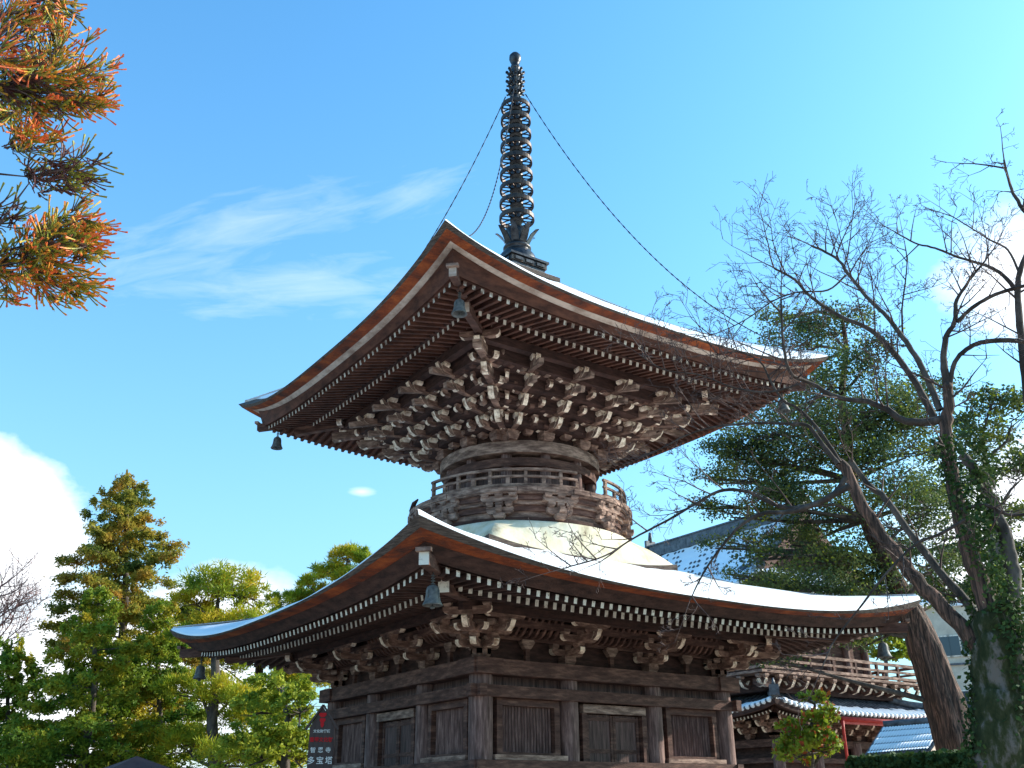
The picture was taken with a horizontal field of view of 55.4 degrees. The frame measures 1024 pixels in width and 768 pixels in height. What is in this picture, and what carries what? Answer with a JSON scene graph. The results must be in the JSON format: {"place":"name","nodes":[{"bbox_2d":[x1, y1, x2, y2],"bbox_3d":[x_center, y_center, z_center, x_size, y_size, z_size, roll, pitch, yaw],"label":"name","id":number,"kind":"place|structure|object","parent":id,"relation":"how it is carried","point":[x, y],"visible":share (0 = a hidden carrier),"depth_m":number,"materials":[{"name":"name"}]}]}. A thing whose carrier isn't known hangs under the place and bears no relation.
{"place":"outdoors","nodes":[
{"label":"outdoors","id":0,"kind":"place"},
{"bbox_2d":[0,0,1023,767],"label":"sky","id":1,"kind":"structure","parent":0,"point":[285,164],"materials":[{"name":"blue"}]},
{"bbox_2d":[644,487,928,767],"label":"temple gate","id":2,"kind":"structure","parent":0,"point":[756,733],"depth_m":34.77,"materials":[{"name":"brown wood"}]},
{"bbox_2d":[662,522,785,574],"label":"snow","id":3,"kind":"structure","parent":2,"relation":"on","point":[688,555],"depth_m":40.07,"materials":[{"name":"white snow"}]},
{"bbox_2d":[705,556,929,607],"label":"snow","id":4,"kind":"structure","parent":2,"relation":"on","point":[719,576],"depth_m":36.09,"materials":[{"name":"white snow"}]},
{"bbox_2d":[732,696,925,718],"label":"snow","id":5,"kind":"structure","parent":2,"relation":"on","point":[853,710],"depth_m":33.92,"materials":[{"name":"white snow"}]},
{"bbox_2d":[925,600,1023,707],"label":"modern building","id":6,"kind":"structure","parent":0,"point":[949,637],"depth_m":55.23,"materials":[{"name":"beige concrete"}]},
{"bbox_2d":[938,635,953,656],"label":"window","id":7,"kind":"structure","parent":6,"relation":"in","point":[944,640],"depth_m":55.36,"materials":[{"name":"white glass"}]},
{"bbox_2d":[947,635,970,656],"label":"window","id":8,"kind":"structure","parent":6,"relation":"in","point":[956,648],"depth_m":55.12,"materials":[{"name":"white glass"}]},
{"bbox_2d":[961,690,970,707],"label":"window","id":9,"kind":"structure","parent":6,"relation":"in","point":[963,691],"depth_m":54.06,"materials":[{"name":"white glass"}]},
{"bbox_3d":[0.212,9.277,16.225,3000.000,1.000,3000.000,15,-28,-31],"label":"ground","id":10,"kind":"structure","parent":0,"visible":0},
{"bbox_2d":[0,544,62,650],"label":"bare tree","id":11,"kind":"object","parent":10,"relation":"on","point":[20,601],"visible":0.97,"depth_m":33.47,"materials":[{"name":"grey plant"}]},
{"bbox_2d":[0,633,78,767],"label":"conifer tree","id":12,"kind":"object","parent":10,"relation":"on","point":[12,659],"visible":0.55,"depth_m":28.96,"materials":[{"name":"green plant"}]},
{"bbox_2d":[0,0,127,315],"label":"cedar tree","id":13,"kind":"object","parent":10,"relation":"on","point":[25,81],"visible":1,"depth_m":5.80,"materials":[{"name":"orange plant"}]},
{"bbox_2d":[0,585,168,767],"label":"conifer tree","id":14,"kind":"object","parent":10,"relation":"on","point":[82,730],"visible":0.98,"depth_m":27.16,"materials":[{"name":"green plant"}]},
{"bbox_2d":[0,469,231,767],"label":"conifer tree","id":15,"kind":"object","parent":10,"relation":"on","point":[108,538],"visible":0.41,"depth_m":33.37,"materials":[{"name":"green plant"}]},
{"bbox_2d":[105,756,168,767],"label":"hut","id":16,"kind":"object","parent":10,"relation":"on","point":[136,762],"visible":1,"depth_m":19.04,"materials":[{"name":"grey wood"}]},
{"bbox_2d":[101,596,233,767],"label":"conifer tree","id":17,"kind":"object","parent":10,"relation":"on","point":[163,646],"visible":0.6,"depth_m":29.66,"materials":[{"name":"green plant"}]},
{"bbox_2d":[148,557,307,767],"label":"pine tree","id":18,"kind":"object","parent":10,"relation":"on","point":[218,689],"visible":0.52,"depth_m":27.38,"materials":[{"name":"green plant"}]},
{"bbox_2d":[172,603,330,765],"bbox_3d":[-9.977,12.562,36.042,6.269,8.799,5.286,15,-28,-31],"label":"pine tree","id":19,"kind":"object","parent":10,"relation":"on","point":[235,667],"visible":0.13,"depth_m":36.12,"materials":[{"name":"green plant"}]},
{"bbox_2d":[208,667,318,767],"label":"broadleaf tree","id":20,"kind":"object","parent":10,"relation":"on","point":[301,693],"visible":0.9,"depth_m":23.68,"materials":[{"name":"green plant"}]},
{"bbox_2d":[263,541,372,611],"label":"pine tree","id":21,"kind":"object","parent":10,"relation":"on","point":[332,568],"visible":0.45,"depth_m":42.98,"materials":[{"name":"green plant"}]},
{"bbox_2d":[305,704,338,767],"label":"notice board","id":22,"kind":"object","parent":10,"relation":"on","point":[321,742],"visible":1,"depth_m":15.06,"materials":[{"name":"black wood"}]},
{"bbox_2d":[169,52,920,767],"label":"pagoda","id":23,"kind":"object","parent":10,"relation":"on","point":[511,404],"visible":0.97,"depth_m":16.65,"materials":[{"name":"wood"}]},
{"bbox_2d":[193,657,205,680],"bbox_3d":[-6.105,5.588,19.095,0.258,0.461,0.258,15,-28,-31],"label":"wind bell","id":24,"kind":"object","parent":23,"relation":"hanging from","point":[199,675],"visible":1,"depth_m":19.01,"materials":[{"name":"grey metal"}]},
{"bbox_2d":[270,430,282,449],"bbox_3d":[-4.999,1.196,20.755,0.255,0.458,0.255,15,-28,-31],"label":"wind bell","id":25,"kind":"object","parent":23,"relation":"hanging from","point":[276,444],"visible":1,"depth_m":20.68,"materials":[{"name":"grey metal"}]},
{"bbox_2d":[334,715,365,764],"bbox_3d":[-2.845,6.416,17.426,0.141,0.850,1.160,15,-28,-31],"label":"window frame","id":26,"kind":"structure","parent":23,"relation":"in","point":[350,736],"depth_m":17.51,"materials":[{"name":"brown wood"}]},
{"bbox_2d":[422,572,442,608],"bbox_3d":[-0.997,2.602,12.260,0.258,0.461,0.258,15,-28,-31],"label":"wind bell","id":27,"kind":"object","parent":23,"relation":"hanging from","point":[432,600],"visible":1,"depth_m":12.18,"materials":[{"name":"grey metal"}]},
{"bbox_2d":[427,699,468,757],"bbox_3d":[-0.936,5.299,14.870,0.141,0.850,1.160,15,-28,-31],"label":"window frame","id":28,"kind":"structure","parent":23,"relation":"in","point":[447,721],"depth_m":14.94,"materials":[{"name":"brown wood"}]},
{"bbox_2d":[451,291,466,317],"bbox_3d":[-0.818,-1.248,15.160,0.255,0.458,0.255,15,-28,-31],"label":"wind bell","id":29,"kind":"object","parent":23,"relation":"hanging from","point":[459,310],"visible":1,"depth_m":15.09,"materials":[{"name":"grey metal"}]},
{"bbox_2d":[421,97,505,253],"bbox_3d":[-2.990,-3.206,22.236,5.853,7.438,0.026,-5,-24,10],"label":"chain","id":30,"kind":"object","parent":23,"relation":"hanging from","point":[466,176],"visible":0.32,"depth_m":22.52,"materials":[{"name":"brown metal"}]},
{"bbox_2d":[469,88,513,236],"bbox_3d":[-0.470,-4.681,18.863,0.026,7.436,5.854,-5,-24,10],"label":"chain","id":31,"kind":"object","parent":23,"relation":"hanging from","point":[499,168],"visible":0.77,"depth_m":19.96,"materials":[{"name":"brown metal"}]},
{"bbox_2d":[493,698,560,755],"bbox_3d":[0.219,5.206,14.675,1.160,0.850,0.141,15,-28,-31],"label":"window frame","id":32,"kind":"structure","parent":23,"relation":"in","point":[531,721],"depth_m":14.69,"materials":[{"name":"brown wood"}]},
{"bbox_2d":[245,219,826,401],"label":"snow","id":33,"kind":"structure","parent":23,"relation":"on","point":[602,302],"depth_m":19.21,"materials":[{"name":"white snow"}]},
{"bbox_2d":[171,509,919,635],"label":"snow","id":34,"kind":"structure","parent":23,"relation":"on","point":[651,578],"depth_m":15.87,"materials":[{"name":"white snow"}]},
{"bbox_2d":[525,94,803,351],"bbox_3d":[3.213,-3.709,21.189,5.855,7.434,0.026,-5,-24,10],"label":"chain","id":35,"kind":"object","parent":23,"relation":"hanging from","point":[640,243],"visible":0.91,"depth_m":20.97,"materials":[{"name":"brown metal"}]},
{"bbox_2d":[662,708,719,759],"bbox_3d":[3.007,5.943,16.437,1.160,0.850,0.141,15,-28,-31],"label":"window frame","id":36,"kind":"structure","parent":23,"relation":"in","point":[668,714],"depth_m":16.46,"materials":[{"name":"brown wood"}]},
{"bbox_2d":[777,392,790,413],"bbox_3d":[5.287,0.366,19.018,0.255,0.458,0.255,15,-28,-31],"label":"wind bell","id":37,"kind":"object","parent":23,"relation":"hanging from","point":[783,407],"visible":0.59,"depth_m":18.93,"materials":[{"name":"grey metal"}]},
{"bbox_2d":[877,633,891,659],"bbox_3d":[6.462,4.573,16.972,0.258,0.461,0.258,15,-28,-31],"label":"wind bell","id":38,"kind":"object","parent":23,"relation":"hanging from","point":[883,650],"visible":1,"depth_m":16.89,"materials":[{"name":"grey metal"}]},
{"bbox_2d":[499,108,1023,767],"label":"bare tree","id":39,"kind":"object","parent":10,"relation":"on","point":[991,634],"visible":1,"depth_m":10.69,"materials":[{"name":"brown plant"}]},
{"bbox_2d":[771,687,844,767],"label":"tree","id":40,"kind":"object","parent":10,"relation":"on","point":[812,739],"visible":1,"depth_m":22.76,"materials":[{"name":"green plant"}]},
{"bbox_2d":[678,290,1011,750],"bbox_3d":[7.298,3.923,21.544,7.013,13.324,5.089,-6,-24,13],"label":"evergreen tree","id":41,"kind":"object","parent":10,"relation":"on","point":[941,693],"visible":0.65,"depth_m":21.83,"materials":[{"name":"green plant"}]},
{"bbox_2d":[867,636,909,680],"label":"broadleaf tree","id":42,"kind":"object","parent":10,"relation":"on","point":[897,643],"visible":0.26,"depth_m":43.91,"materials":[{"name":"green plant"}]},
{"bbox_2d":[865,717,935,754],"bbox_3d":[10.398,10.245,24.454,1.787,3.586,3.573,-16,-28,32],"label":"roofed shelter","id":43,"kind":"object","parent":10,"relation":"on","point":[906,722],"visible":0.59,"depth_m":24.76,"materials":[{"name":"grey tile"}]},
{"bbox_2d":[867,723,932,752],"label":"snow","id":44,"kind":"structure","parent":43,"relation":"on","point":[913,743],"depth_m":24.35,"materials":[{"name":"white snow"}]},
{"bbox_2d":[844,747,969,767],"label":"hedge","id":45,"kind":"object","parent":10,"relation":"on","point":[943,758],"visible":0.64,"depth_m":13.73,"materials":[{"name":"green plant"}]},
{"bbox_2d":[910,382,1023,657],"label":"evergreen tree","id":46,"kind":"object","parent":10,"relation":"on","point":[1013,401],"visible":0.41,"depth_m":27.91,"materials":[{"name":"green plant"}]}
]}

